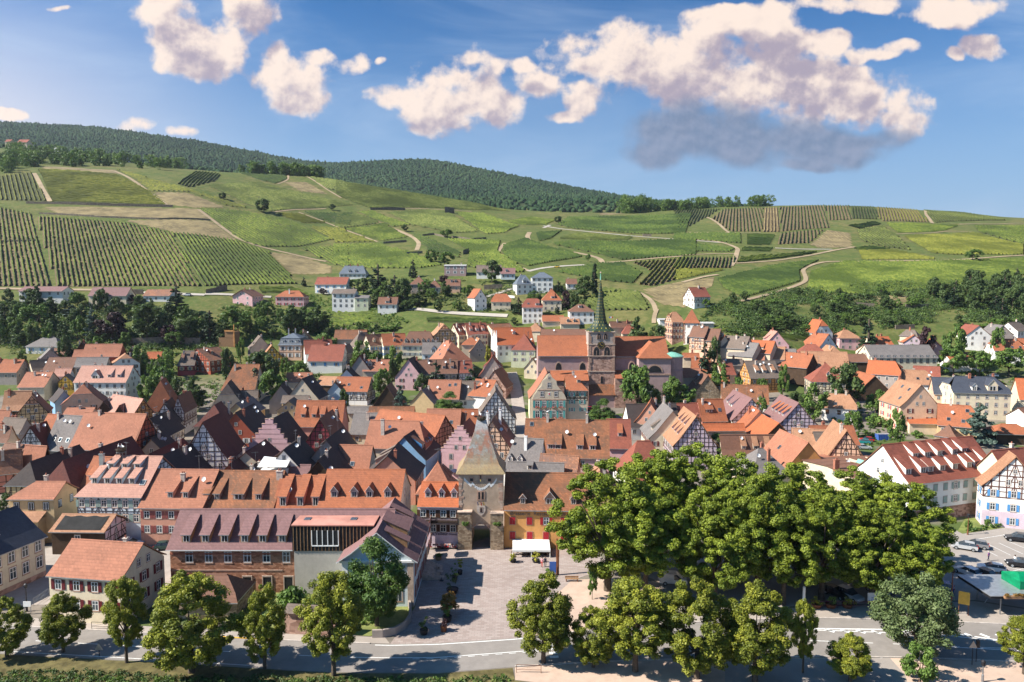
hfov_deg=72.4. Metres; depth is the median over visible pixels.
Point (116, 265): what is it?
vineyard
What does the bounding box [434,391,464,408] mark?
tree
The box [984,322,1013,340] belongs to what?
house
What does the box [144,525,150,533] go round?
window
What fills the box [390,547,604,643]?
plaza
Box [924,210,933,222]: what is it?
path
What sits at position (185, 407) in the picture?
house
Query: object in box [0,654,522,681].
grass bank
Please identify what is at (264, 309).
tree
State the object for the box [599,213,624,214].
dry meadow
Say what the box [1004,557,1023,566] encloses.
car
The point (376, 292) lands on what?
tree
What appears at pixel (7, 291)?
tree
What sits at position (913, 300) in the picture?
tree
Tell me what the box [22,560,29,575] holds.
window
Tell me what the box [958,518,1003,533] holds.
lawn
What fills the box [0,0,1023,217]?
sky
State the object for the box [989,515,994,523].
window
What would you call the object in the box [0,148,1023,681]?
ground
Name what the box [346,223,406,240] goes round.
vineyard
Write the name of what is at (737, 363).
house
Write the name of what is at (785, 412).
house
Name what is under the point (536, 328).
house
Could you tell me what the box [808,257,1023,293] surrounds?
vineyard
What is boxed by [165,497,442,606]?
building
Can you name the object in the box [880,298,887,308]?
tree
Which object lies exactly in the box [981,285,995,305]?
tree
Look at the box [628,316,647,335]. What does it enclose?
tree
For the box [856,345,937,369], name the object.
school
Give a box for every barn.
[0,448,22,493]
[2,440,85,504]
[48,513,126,553]
[71,339,85,355]
[127,346,140,360]
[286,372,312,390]
[307,445,352,474]
[372,382,406,405]
[777,351,817,384]
[847,371,887,400]
[848,354,868,372]
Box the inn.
[417,481,458,546]
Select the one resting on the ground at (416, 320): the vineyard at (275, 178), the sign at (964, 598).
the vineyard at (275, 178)
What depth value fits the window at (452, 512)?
129.06 m
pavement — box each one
[1,618,389,643]
[515,657,1023,681]
[612,601,1023,626]
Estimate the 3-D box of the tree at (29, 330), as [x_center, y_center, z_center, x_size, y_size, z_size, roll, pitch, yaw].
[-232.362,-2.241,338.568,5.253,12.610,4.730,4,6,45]
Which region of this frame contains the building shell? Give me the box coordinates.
[219,324,239,346]
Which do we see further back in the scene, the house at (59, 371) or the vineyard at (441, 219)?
the vineyard at (441, 219)
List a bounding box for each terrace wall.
[1,239,37,241]
[26,201,172,206]
[39,212,210,220]
[130,337,200,344]
[132,289,142,293]
[206,285,226,292]
[370,207,404,209]
[383,240,406,243]
[406,251,422,253]
[422,233,444,236]
[445,207,453,212]
[451,236,485,238]
[484,284,501,289]
[856,302,873,307]
[895,324,914,328]
[905,304,928,308]
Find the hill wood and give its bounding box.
[0,141,776,212]
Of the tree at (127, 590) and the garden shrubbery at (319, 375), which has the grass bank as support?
the tree at (127, 590)
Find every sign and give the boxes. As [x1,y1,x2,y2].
[23,601,30,613]
[95,643,102,655]
[549,561,555,574]
[867,592,879,604]
[958,591,969,613]
[969,640,976,664]
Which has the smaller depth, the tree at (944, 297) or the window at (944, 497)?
the window at (944, 497)
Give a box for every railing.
[33,588,48,604]
[516,664,540,672]
[807,601,870,607]
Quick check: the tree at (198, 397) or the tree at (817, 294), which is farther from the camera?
the tree at (817, 294)
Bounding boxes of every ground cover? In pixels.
[0,666,507,681]
[0,672,511,681]
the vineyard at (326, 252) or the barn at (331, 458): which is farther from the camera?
the vineyard at (326, 252)
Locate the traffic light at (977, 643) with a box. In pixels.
[976,639,979,660]
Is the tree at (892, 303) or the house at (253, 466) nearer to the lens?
the house at (253, 466)
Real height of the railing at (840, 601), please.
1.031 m
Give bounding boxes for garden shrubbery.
[142,346,303,404]
[313,358,408,402]
[856,363,1016,446]
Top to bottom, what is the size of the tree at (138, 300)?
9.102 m
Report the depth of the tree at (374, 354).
307.59 m
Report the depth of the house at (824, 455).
169.04 m
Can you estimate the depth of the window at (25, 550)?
113.07 m
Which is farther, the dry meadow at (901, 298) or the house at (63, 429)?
the dry meadow at (901, 298)
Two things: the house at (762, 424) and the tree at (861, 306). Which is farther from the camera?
the tree at (861, 306)
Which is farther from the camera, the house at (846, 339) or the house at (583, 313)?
the house at (583, 313)
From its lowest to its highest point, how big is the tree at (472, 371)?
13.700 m
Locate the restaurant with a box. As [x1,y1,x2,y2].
[503,472,588,548]
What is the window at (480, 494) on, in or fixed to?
in the gate tower at (481, 469)
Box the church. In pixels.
[536,272,683,407]
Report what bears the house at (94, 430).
on the ground at (416, 320)
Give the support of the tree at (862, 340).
on the ground at (416, 320)
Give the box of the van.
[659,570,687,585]
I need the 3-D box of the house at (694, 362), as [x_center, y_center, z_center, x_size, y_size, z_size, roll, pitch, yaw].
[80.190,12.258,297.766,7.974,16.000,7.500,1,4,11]
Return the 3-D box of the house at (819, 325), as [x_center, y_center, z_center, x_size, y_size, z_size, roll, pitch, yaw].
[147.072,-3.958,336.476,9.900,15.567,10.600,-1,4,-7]
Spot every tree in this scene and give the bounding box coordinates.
[0,303,8,314]
[0,312,11,321]
[0,316,5,325]
[0,323,5,344]
[0,492,9,510]
[0,595,34,657]
[1,288,13,303]
[4,317,23,334]
[7,300,16,316]
[9,325,26,346]
[11,302,25,320]
[16,304,49,325]
[16,352,27,362]
[19,288,34,303]
[23,320,40,338]
[26,323,36,343]
[27,285,43,305]
[34,591,93,652]
[38,296,57,312]
[40,322,55,337]
[42,312,54,323]
[42,318,58,332]
[56,322,66,337]
[56,333,73,356]
[57,300,71,313]
[61,305,82,314]
[67,293,86,303]
[67,308,77,326]
[69,292,81,306]
[70,315,85,340]
[75,304,86,316]
[82,308,99,336]
[85,331,93,343]
[86,336,104,343]
[92,292,102,309]
[93,311,127,339]
[94,327,110,339]
[95,289,108,304]
[100,575,148,662]
[105,322,119,339]
[107,297,124,312]
[118,332,130,344]
[120,304,130,314]
[128,294,134,301]
[129,302,167,337]
[132,346,149,373]
[133,295,146,306]
[136,374,154,401]
[141,569,244,673]
[146,358,157,379]
[150,366,174,388]
[154,310,171,324]
[156,324,177,339]
[157,347,173,365]
[159,351,173,369]
[162,302,172,322]
[163,331,181,344]
[166,284,187,313]
[170,376,183,395]
[172,307,198,336]
[174,305,192,320]
[180,326,194,341]
[180,377,206,407]
[189,316,203,328]
[190,310,203,319]
[199,310,216,341]
[199,313,208,322]
[199,321,208,337]
[214,319,228,340]
[217,308,252,330]
[219,193,226,198]
[220,346,234,378]
[236,337,244,363]
[237,582,287,669]
[245,323,253,331]
[246,349,280,384]
[252,308,262,320]
[252,320,265,333]
[252,368,260,398]
[255,198,269,211]
[256,300,263,310]
[257,316,269,324]
[258,369,287,395]
[260,306,266,317]
[262,302,275,315]
[263,324,273,333]
[268,327,279,338]
[276,308,283,320]
[279,356,290,378]
[280,304,307,332]
[288,361,310,371]
[289,320,296,329]
[293,570,366,676]
[296,306,315,330]
[311,305,329,331]
[316,332,337,343]
[319,288,326,293]
[339,388,348,406]
[343,536,410,626]
[349,279,355,287]
[350,339,370,366]
[355,277,368,293]
[366,264,387,294]
[369,350,387,358]
[371,293,378,303]
[372,285,386,296]
[372,368,390,392]
[381,280,389,289]
[382,291,391,296]
[384,345,402,372]
[385,275,400,296]
[388,358,396,383]
[394,278,409,302]
[394,385,407,405]
[400,300,410,310]
[408,259,417,277]
[411,296,426,303]
[411,298,422,305]
[413,374,428,391]
[417,279,429,289]
[418,284,429,296]
[425,249,438,261]
[426,288,437,300]
[427,360,445,385]
[433,299,442,311]
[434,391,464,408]
[437,251,454,264]
[439,275,447,281]
[440,229,452,236]
[440,281,451,295]
[440,591,458,613]
[452,300,460,309]
[461,285,474,296]
[464,364,481,380]
[482,260,502,282]
[485,345,490,361]
[505,570,573,663]
[510,317,517,324]
[512,297,521,313]
[527,290,542,299]
[544,456,667,591]
[552,281,562,292]
[554,216,561,222]
[562,291,569,306]
[569,290,579,307]
[571,604,622,667]
[575,275,595,296]
[587,572,597,594]
[588,398,616,419]
[591,263,597,293]
[593,575,677,672]
[600,490,695,592]
[607,449,695,570]
[619,364,654,402]
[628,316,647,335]
[636,384,662,402]
[643,442,740,565]
[648,323,666,337]
[659,575,739,679]
[662,376,679,402]
[662,380,696,402]
[672,490,761,599]
[696,451,793,569]
[698,340,711,373]
[702,299,710,306]
[707,335,721,373]
[711,362,729,385]
[711,433,721,458]
[714,473,807,584]
[716,579,797,681]
[729,292,736,302]
[732,377,742,383]
[739,291,749,299]
[749,500,821,605]
[750,304,757,311]
[753,299,765,308]
[756,395,767,410]
[757,378,767,384]
[758,309,764,315]
[761,319,771,330]
[770,462,848,571]
[774,308,783,318]
[775,316,783,322]
[777,364,789,394]
[780,320,791,328]
[788,318,801,324]
[788,391,804,402]
[788,487,874,600]
[791,598,818,672]
[793,287,803,294]
[800,382,830,420]
[801,324,810,330]
[809,304,821,315]
[812,465,905,549]
[816,290,822,298]
[825,631,872,681]
[827,361,865,398]
[828,302,839,311]
[831,499,927,602]
[834,293,848,301]
[836,288,842,295]
[838,304,848,311]
[840,312,850,321]
[842,293,855,302]
[843,410,864,434]
[854,315,867,324]
[855,303,866,309]
[857,319,877,347]
[864,293,873,298]
[865,389,885,413]
[866,571,963,656]
[868,481,958,558]
[875,284,886,292]
[878,521,955,588]
[879,294,889,301]
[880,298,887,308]
[880,317,893,323]
[883,300,896,309]
[886,310,898,314]
[886,407,906,441]
[892,291,904,295]
[892,298,902,307]
[895,315,903,323]
[899,641,939,681]
[905,297,919,307]
[914,293,923,302]
[919,326,936,350]
[926,277,941,291]
[927,280,939,296]
[937,348,968,374]
[938,283,949,303]
[941,283,953,293]
[941,324,967,353]
[946,287,962,307]
[947,283,957,294]
[954,314,963,322]
[955,286,965,302]
[959,402,998,444]
[961,280,974,294]
[962,269,974,280]
[964,249,984,259]
[965,286,981,307]
[967,350,993,375]
[968,284,982,300]
[971,271,981,280]
[971,276,986,290]
[973,273,983,283]
[975,270,985,282]
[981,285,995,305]
[983,279,989,291]
[985,310,994,319]
[986,296,1001,310]
[987,318,997,323]
[988,273,1004,283]
[990,276,1004,288]
[990,327,1005,348]
[992,347,1023,376]
[994,287,1004,300]
[995,298,1010,315]
[996,615,1023,674]
[997,288,1014,302]
[997,319,1008,324]
[1001,269,1011,284]
[1003,287,1021,309]
[1006,272,1016,283]
[1010,274,1023,285]
[1012,283,1023,302]
[1020,299,1023,312]
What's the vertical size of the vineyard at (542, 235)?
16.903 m
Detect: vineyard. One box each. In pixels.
[0,171,46,200]
[0,207,50,286]
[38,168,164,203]
[38,215,200,286]
[117,169,246,207]
[174,232,296,285]
[178,171,219,186]
[200,207,329,246]
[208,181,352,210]
[241,172,286,183]
[259,285,309,296]
[278,212,324,222]
[302,243,348,266]
[305,211,352,224]
[307,175,350,190]
[312,225,349,239]
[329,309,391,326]
[332,231,375,241]
[333,242,440,268]
[335,211,378,227]
[336,180,509,210]
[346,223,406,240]
[359,210,409,226]
[389,209,477,232]
[416,236,460,256]
[427,316,506,323]
[448,237,524,271]
[455,211,518,233]
[503,237,581,265]
[509,216,554,224]
[536,230,561,240]
[552,238,696,259]
[558,212,692,233]
[559,261,642,282]
[560,232,631,239]
[586,287,649,310]
[634,256,691,285]
[672,232,741,242]
[673,208,719,227]
[673,256,734,267]
[674,241,734,251]
[675,267,722,279]
[712,207,763,231]
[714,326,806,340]
[717,259,818,296]
[738,250,816,262]
[741,246,772,251]
[747,233,774,244]
[762,207,779,231]
[778,228,822,243]
[779,204,829,230]
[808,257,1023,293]
[825,204,852,219]
[848,221,880,228]
[851,205,878,218]
[854,245,889,249]
[858,225,910,249]
[859,249,934,259]
[877,206,928,221]
[887,222,957,232]
[905,232,1023,254]
[924,209,1004,222]
[975,225,1023,243]
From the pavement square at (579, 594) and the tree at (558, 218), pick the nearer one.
the pavement square at (579, 594)
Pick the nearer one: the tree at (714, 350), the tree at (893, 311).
the tree at (714, 350)
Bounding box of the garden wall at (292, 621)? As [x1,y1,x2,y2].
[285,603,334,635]
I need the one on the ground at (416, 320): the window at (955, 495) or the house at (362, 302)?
the house at (362, 302)
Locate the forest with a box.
[0,120,768,212]
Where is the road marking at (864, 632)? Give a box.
[13,628,1019,665]
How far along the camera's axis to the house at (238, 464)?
160.66 m
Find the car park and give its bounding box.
[640,528,1023,610]
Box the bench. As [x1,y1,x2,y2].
[565,576,578,581]
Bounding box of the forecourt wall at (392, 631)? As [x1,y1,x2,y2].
[372,600,411,637]
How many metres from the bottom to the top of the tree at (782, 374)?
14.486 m
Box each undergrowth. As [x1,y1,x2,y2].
[0,298,222,353]
[0,300,241,353]
[214,294,409,341]
[370,278,611,311]
[698,278,1023,335]
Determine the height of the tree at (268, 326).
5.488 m
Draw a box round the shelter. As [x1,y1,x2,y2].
[957,571,1023,613]
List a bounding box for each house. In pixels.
[0,353,27,384]
[0,406,12,422]
[0,421,19,449]
[0,505,47,595]
[1,389,35,414]
[1,434,24,451]
[3,414,31,440]
[5,139,13,147]
[6,473,78,542]
[16,369,59,400]
[16,390,53,423]
[17,286,73,303]
[19,139,32,149]
[20,415,48,448]
[23,444,49,467]
[25,335,71,353]
[27,358,47,371]
[38,346,59,358]
[43,357,76,371]
[44,413,64,435]
[45,523,166,625]
[47,411,82,453]
[49,386,68,413]
[49,436,144,492]
[54,365,74,379]
[58,371,74,395]
[61,381,107,413]
[63,399,97,415]
[68,403,156,451]
[72,347,95,356]
[73,354,111,377]
[73,363,140,397]
[74,442,174,539]
[80,456,112,488]
[81,341,126,361]
[88,287,135,305]
[98,391,110,411]
[108,388,156,417]
[111,352,140,374]
[115,403,124,412]
[137,455,219,544]
[142,288,174,301]
[142,425,174,454]
[147,371,176,412]
[148,438,188,455]
[150,403,185,440]
[157,397,182,423]
[160,437,212,468]
[173,390,197,433]
[176,350,196,375]
[190,408,247,469]
[192,401,233,435]
[194,341,230,374]
[202,456,286,507]
[209,374,245,407]
[220,357,265,401]
[224,456,247,469]
[229,399,266,446]
[230,287,263,306]
[230,391,266,414]
[239,436,279,466]
[240,387,259,400]
[244,452,261,469]
[246,403,307,450]
[247,334,268,352]
[265,340,282,367]
[268,381,291,413]
[269,430,315,467]
[274,474,325,507]
[275,288,308,306]
[276,397,297,417]
[278,328,307,359]
[280,464,311,474]
[281,395,311,405]
[289,373,328,399]
[294,392,349,435]
[302,329,313,339]
[303,337,331,367]
[306,408,352,451]
[307,342,347,373]
[311,420,357,462]
[314,276,351,293]
[317,469,411,509]
[326,379,341,399]
[331,287,358,311]
[333,327,367,343]
[335,364,360,380]
[336,376,374,404]
[338,433,376,468]
[344,342,353,364]
[347,398,367,430]
[349,403,377,443]
[350,330,367,352]
[351,348,373,376]
[354,295,370,311]
[362,353,390,382]
[363,332,381,356]
[364,418,436,456]
[369,406,415,412]
[369,442,425,504]
[375,409,453,461]
[377,296,399,313]
[381,333,405,357]
[394,356,423,390]
[399,420,441,478]
[401,330,434,358]
[409,275,425,293]
[410,385,436,412]
[415,358,457,380]
[415,449,458,509]
[421,336,440,358]
[426,408,461,428]
[428,278,440,293]
[428,377,461,408]
[429,338,471,360]
[431,323,455,343]
[440,411,474,478]
[444,262,466,275]
[445,279,460,292]
[450,322,465,348]
[457,360,472,380]
[459,381,479,408]
[460,409,477,425]
[461,335,476,357]
[464,321,488,346]
[467,289,487,310]
[467,378,503,408]
[469,337,485,361]
[476,265,501,278]
[478,351,507,378]
[478,384,516,433]
[486,318,512,346]
[486,408,515,474]
[488,363,513,398]
[491,294,510,310]
[491,325,534,362]
[500,266,514,279]
[504,434,545,485]
[506,459,564,471]
[511,328,536,367]
[522,298,542,323]
[523,355,536,378]
[524,412,609,472]
[531,321,544,341]
[539,442,581,471]
[540,329,585,334]
[541,288,561,311]
[542,315,563,327]
[559,317,579,328]
[564,368,588,418]
[565,277,576,289]
[568,304,594,324]
[589,458,615,514]
[606,418,631,459]
[608,318,632,335]
[613,429,655,481]
[621,325,633,335]
[622,398,677,439]
[634,391,656,424]
[640,395,677,450]
[662,406,718,468]
[664,312,683,344]
[676,399,700,421]
[682,349,699,367]
[682,368,700,389]
[683,285,710,308]
[688,323,708,356]
[688,371,719,401]
[691,351,710,373]
[693,328,721,362]
[696,392,727,422]
[702,423,745,441]
[708,368,729,391]
[717,361,735,383]
[717,434,774,468]
[720,328,728,346]
[720,334,751,361]
[720,382,768,411]
[721,356,742,376]
[723,387,765,422]
[727,336,761,361]
[731,441,789,484]
[736,404,761,427]
[738,360,780,392]
[743,350,764,362]
[745,414,786,433]
[751,337,777,359]
[763,328,789,347]
[764,394,817,433]
[764,424,821,490]
[772,346,784,363]
[785,346,795,352]
[791,424,824,445]
[796,342,822,352]
[800,351,848,373]
[801,455,871,490]
[803,332,837,348]
[804,362,845,402]
[805,317,833,338]
[808,421,860,448]
[812,412,862,455]
[812,422,830,441]
[819,454,849,461]
[821,389,856,420]
[822,345,838,350]
[833,328,860,349]
[854,344,878,352]
[865,333,893,344]
[866,358,902,388]
[878,375,936,431]
[898,332,919,344]
[899,327,919,344]
[900,368,932,392]
[913,364,940,376]
[925,339,942,356]
[928,374,966,402]
[936,399,981,444]
[940,352,983,371]
[956,323,991,350]
[974,441,1023,473]
[975,450,1023,529]
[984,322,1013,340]
[984,337,1023,363]
[1004,319,1023,338]
[1010,378,1023,410]
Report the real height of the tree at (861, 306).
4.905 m
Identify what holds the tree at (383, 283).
on the ground at (416, 320)
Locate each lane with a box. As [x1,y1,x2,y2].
[143,291,204,295]
[205,293,270,297]
[410,308,507,316]
[487,288,511,296]
[527,264,583,270]
[548,226,720,242]
[725,658,906,681]
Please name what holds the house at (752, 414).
on the ground at (416, 320)
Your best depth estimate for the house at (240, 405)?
239.23 m
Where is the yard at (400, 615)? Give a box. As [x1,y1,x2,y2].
[227,593,414,635]
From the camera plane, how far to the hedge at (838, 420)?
243.38 m
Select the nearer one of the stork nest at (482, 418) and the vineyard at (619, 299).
the stork nest at (482, 418)
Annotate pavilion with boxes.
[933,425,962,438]
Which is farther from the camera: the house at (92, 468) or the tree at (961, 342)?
the tree at (961, 342)
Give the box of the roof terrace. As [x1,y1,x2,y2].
[257,456,288,473]
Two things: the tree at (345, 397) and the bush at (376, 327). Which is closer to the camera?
the tree at (345, 397)
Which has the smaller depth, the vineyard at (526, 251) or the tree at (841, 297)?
the tree at (841, 297)
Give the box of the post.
[556,538,557,574]
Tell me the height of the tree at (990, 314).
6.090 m
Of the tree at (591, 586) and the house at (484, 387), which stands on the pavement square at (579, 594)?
the tree at (591, 586)
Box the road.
[0,618,1021,672]
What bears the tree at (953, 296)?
on the ground at (416, 320)
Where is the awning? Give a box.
[513,539,549,557]
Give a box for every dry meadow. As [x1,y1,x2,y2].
[42,167,118,173]
[45,207,208,218]
[127,219,235,239]
[154,192,222,207]
[270,252,331,273]
[284,182,326,193]
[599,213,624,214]
[643,282,685,307]
[673,277,713,298]
[810,230,852,247]
[853,295,929,305]
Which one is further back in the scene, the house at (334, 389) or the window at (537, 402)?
the house at (334, 389)
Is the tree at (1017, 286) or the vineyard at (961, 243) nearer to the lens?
the tree at (1017, 286)
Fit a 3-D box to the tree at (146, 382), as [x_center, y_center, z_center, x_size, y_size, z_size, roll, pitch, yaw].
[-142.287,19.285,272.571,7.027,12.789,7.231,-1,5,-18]
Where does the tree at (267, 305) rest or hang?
on the ground at (416, 320)
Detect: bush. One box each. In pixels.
[276,585,306,609]
[323,328,331,334]
[373,324,379,331]
[385,325,394,330]
[757,306,769,313]
[767,298,780,303]
[773,301,784,307]
[774,325,784,328]
[783,306,794,313]
[851,307,864,314]
[860,309,871,314]
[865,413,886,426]
[880,420,887,427]
[910,430,924,438]
[964,520,972,527]
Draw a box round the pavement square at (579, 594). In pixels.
[536,577,659,634]
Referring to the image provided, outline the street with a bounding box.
[507,372,525,436]
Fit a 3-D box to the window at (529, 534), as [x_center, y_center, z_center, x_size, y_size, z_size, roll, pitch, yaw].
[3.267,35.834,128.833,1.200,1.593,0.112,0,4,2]
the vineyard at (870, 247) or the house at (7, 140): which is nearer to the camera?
the vineyard at (870, 247)
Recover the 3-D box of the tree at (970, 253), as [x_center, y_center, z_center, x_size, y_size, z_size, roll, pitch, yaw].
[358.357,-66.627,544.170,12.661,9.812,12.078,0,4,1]
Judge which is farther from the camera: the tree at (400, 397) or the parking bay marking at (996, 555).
the tree at (400, 397)
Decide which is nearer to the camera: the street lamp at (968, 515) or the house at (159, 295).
the street lamp at (968, 515)
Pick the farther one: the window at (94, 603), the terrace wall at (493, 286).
the terrace wall at (493, 286)
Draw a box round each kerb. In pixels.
[2,625,147,632]
[283,639,369,643]
[515,656,1022,666]
[571,617,1005,632]
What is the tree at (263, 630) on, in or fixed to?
on the grass bank
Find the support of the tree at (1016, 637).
on the pavement at (949, 670)
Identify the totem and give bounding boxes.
[802,586,805,600]
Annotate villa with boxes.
[512,273,533,294]
[531,272,552,292]
[938,373,1012,419]
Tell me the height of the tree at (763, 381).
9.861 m
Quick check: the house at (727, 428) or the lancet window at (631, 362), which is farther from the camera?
the lancet window at (631, 362)
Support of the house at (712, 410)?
on the ground at (416, 320)
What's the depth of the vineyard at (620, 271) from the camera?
462.98 m
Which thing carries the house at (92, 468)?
on the ground at (416, 320)
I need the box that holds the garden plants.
[241,591,379,624]
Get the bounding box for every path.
[0,287,143,289]
[32,173,51,200]
[39,166,112,170]
[115,171,167,204]
[197,209,325,261]
[274,208,325,211]
[305,176,341,197]
[394,228,420,249]
[498,243,527,270]
[525,232,604,261]
[613,256,679,261]
[640,292,657,310]
[652,309,658,322]
[681,274,718,281]
[689,253,737,254]
[697,239,739,265]
[706,217,728,232]
[739,246,853,262]
[740,255,1021,300]
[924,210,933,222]
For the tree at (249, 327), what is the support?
on the ground at (416, 320)
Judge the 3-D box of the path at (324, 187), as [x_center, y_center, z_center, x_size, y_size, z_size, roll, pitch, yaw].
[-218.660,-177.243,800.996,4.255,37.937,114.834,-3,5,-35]
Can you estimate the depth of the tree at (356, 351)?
307.06 m
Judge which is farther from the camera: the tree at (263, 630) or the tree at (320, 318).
the tree at (320, 318)
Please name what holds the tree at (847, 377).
on the ground at (416, 320)
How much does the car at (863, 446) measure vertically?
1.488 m
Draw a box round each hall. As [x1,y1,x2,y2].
[527,367,566,418]
[857,435,985,521]
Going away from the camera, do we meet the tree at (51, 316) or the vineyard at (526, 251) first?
the tree at (51, 316)
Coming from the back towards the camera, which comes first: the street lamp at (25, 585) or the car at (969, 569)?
the car at (969, 569)
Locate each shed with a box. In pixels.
[54,348,73,356]
[147,351,162,366]
[178,573,255,618]
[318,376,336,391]
[982,423,1023,444]
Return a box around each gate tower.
[456,420,505,549]
[683,309,699,344]
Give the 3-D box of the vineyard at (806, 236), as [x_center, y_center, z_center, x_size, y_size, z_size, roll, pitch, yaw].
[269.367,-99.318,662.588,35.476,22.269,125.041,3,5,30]
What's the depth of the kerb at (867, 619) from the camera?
101.29 m
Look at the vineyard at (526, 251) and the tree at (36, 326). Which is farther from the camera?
the vineyard at (526, 251)
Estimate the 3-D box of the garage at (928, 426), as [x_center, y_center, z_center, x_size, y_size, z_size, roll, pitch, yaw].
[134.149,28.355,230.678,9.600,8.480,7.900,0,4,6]
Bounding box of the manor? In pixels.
[339,263,368,278]
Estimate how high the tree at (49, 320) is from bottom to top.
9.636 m
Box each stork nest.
[116,447,125,452]
[476,416,486,420]
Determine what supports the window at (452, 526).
in the inn
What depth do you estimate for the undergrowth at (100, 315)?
347.42 m
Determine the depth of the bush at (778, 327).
336.45 m
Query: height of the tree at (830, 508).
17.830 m
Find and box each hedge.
[831,417,844,424]
[859,428,887,433]
[965,523,1001,531]
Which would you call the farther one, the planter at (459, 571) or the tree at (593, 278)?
the tree at (593, 278)
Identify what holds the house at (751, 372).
on the ground at (416, 320)
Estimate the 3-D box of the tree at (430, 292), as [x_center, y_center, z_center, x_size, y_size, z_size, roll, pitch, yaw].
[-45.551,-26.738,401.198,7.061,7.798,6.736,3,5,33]
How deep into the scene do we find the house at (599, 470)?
148.98 m
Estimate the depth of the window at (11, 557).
110.69 m
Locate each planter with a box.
[418,616,427,635]
[435,553,442,560]
[440,618,447,632]
[442,604,452,622]
[445,573,458,594]
[450,563,457,580]
[457,559,462,574]
[509,553,516,562]
[531,551,539,562]
[810,595,824,608]
[825,595,836,608]
[841,596,856,608]
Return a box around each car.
[121,538,144,542]
[153,540,168,550]
[825,583,848,600]
[837,584,864,602]
[859,436,874,441]
[859,438,870,443]
[859,444,871,449]
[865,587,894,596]
[938,580,954,593]
[951,540,978,551]
[954,565,982,573]
[962,539,989,549]
[976,561,1007,573]
[976,566,995,573]
[1003,532,1023,541]
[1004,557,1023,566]
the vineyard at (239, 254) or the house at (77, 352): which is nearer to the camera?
the house at (77, 352)
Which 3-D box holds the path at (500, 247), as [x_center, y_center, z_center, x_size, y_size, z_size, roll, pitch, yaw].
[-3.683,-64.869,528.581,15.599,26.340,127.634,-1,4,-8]
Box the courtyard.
[0,547,170,604]
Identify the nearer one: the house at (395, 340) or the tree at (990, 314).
the house at (395, 340)
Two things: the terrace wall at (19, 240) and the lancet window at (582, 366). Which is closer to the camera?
the lancet window at (582, 366)
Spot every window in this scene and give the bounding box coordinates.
[0,571,2,585]
[7,551,15,564]
[9,565,17,581]
[13,502,19,507]
[21,545,29,559]
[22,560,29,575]
[28,502,34,509]
[34,540,41,553]
[35,554,43,569]
[43,502,49,509]
[54,578,61,590]
[58,498,61,507]
[72,580,80,591]
[79,499,84,507]
[89,499,95,507]
[91,581,98,592]
[91,599,99,611]
[101,499,106,507]
[111,500,117,507]
[122,500,128,507]
[122,514,128,522]
[133,500,138,508]
[133,514,139,522]
[136,557,140,568]
[141,569,146,582]
[143,510,149,518]
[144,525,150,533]
[146,552,150,562]
[155,511,161,518]
[155,560,160,573]
[156,525,162,533]
[156,578,160,591]
[168,511,173,518]
[168,525,174,533]
[185,551,193,563]
[204,551,213,563]
[223,551,232,563]
[243,551,251,563]
[262,551,270,563]
[282,551,290,563]
[396,589,402,601]
[420,509,425,516]
[429,509,435,516]
[430,524,436,532]
[440,509,446,516]
[440,524,446,532]
[450,510,455,517]
[450,524,455,532]
[477,491,484,499]
[509,517,515,524]
[509,531,515,539]
[526,517,532,524]
[526,531,532,538]
[535,400,539,407]
[535,410,539,417]
[542,410,545,418]
[543,517,548,525]
[543,532,548,539]
[552,410,555,418]
[555,361,561,369]
[559,410,562,418]
[579,361,585,369]
[593,345,599,354]
[603,346,610,354]
[628,361,634,369]
[933,484,937,491]
[943,482,947,490]
[943,495,947,503]
[953,494,957,501]
[954,481,957,488]
[963,480,967,487]
[963,493,966,500]
[972,492,976,499]
[989,502,995,510]
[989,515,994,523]
[990,489,996,496]
[1005,479,1010,485]
[1009,517,1015,525]
[1010,491,1016,498]
[1010,504,1016,512]
[1018,480,1023,486]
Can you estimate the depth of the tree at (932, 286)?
406.53 m
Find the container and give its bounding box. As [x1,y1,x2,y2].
[875,433,889,439]
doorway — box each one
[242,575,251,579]
[262,575,272,589]
[283,575,293,589]
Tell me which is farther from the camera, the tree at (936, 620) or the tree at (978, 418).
the tree at (978, 418)
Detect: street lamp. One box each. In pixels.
[23,583,27,611]
[951,568,954,607]
[967,513,969,534]
[981,660,985,681]
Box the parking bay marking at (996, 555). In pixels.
[980,535,1023,602]
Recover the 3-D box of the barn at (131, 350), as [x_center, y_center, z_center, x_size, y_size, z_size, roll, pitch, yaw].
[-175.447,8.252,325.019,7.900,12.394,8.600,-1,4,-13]
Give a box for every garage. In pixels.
[657,318,664,325]
[699,322,714,327]
[907,418,936,434]
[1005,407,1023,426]
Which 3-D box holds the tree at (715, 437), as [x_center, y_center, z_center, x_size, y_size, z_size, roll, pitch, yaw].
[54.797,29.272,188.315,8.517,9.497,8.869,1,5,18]
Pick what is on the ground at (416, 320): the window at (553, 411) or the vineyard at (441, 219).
the vineyard at (441, 219)
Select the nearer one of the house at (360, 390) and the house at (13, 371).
the house at (360, 390)

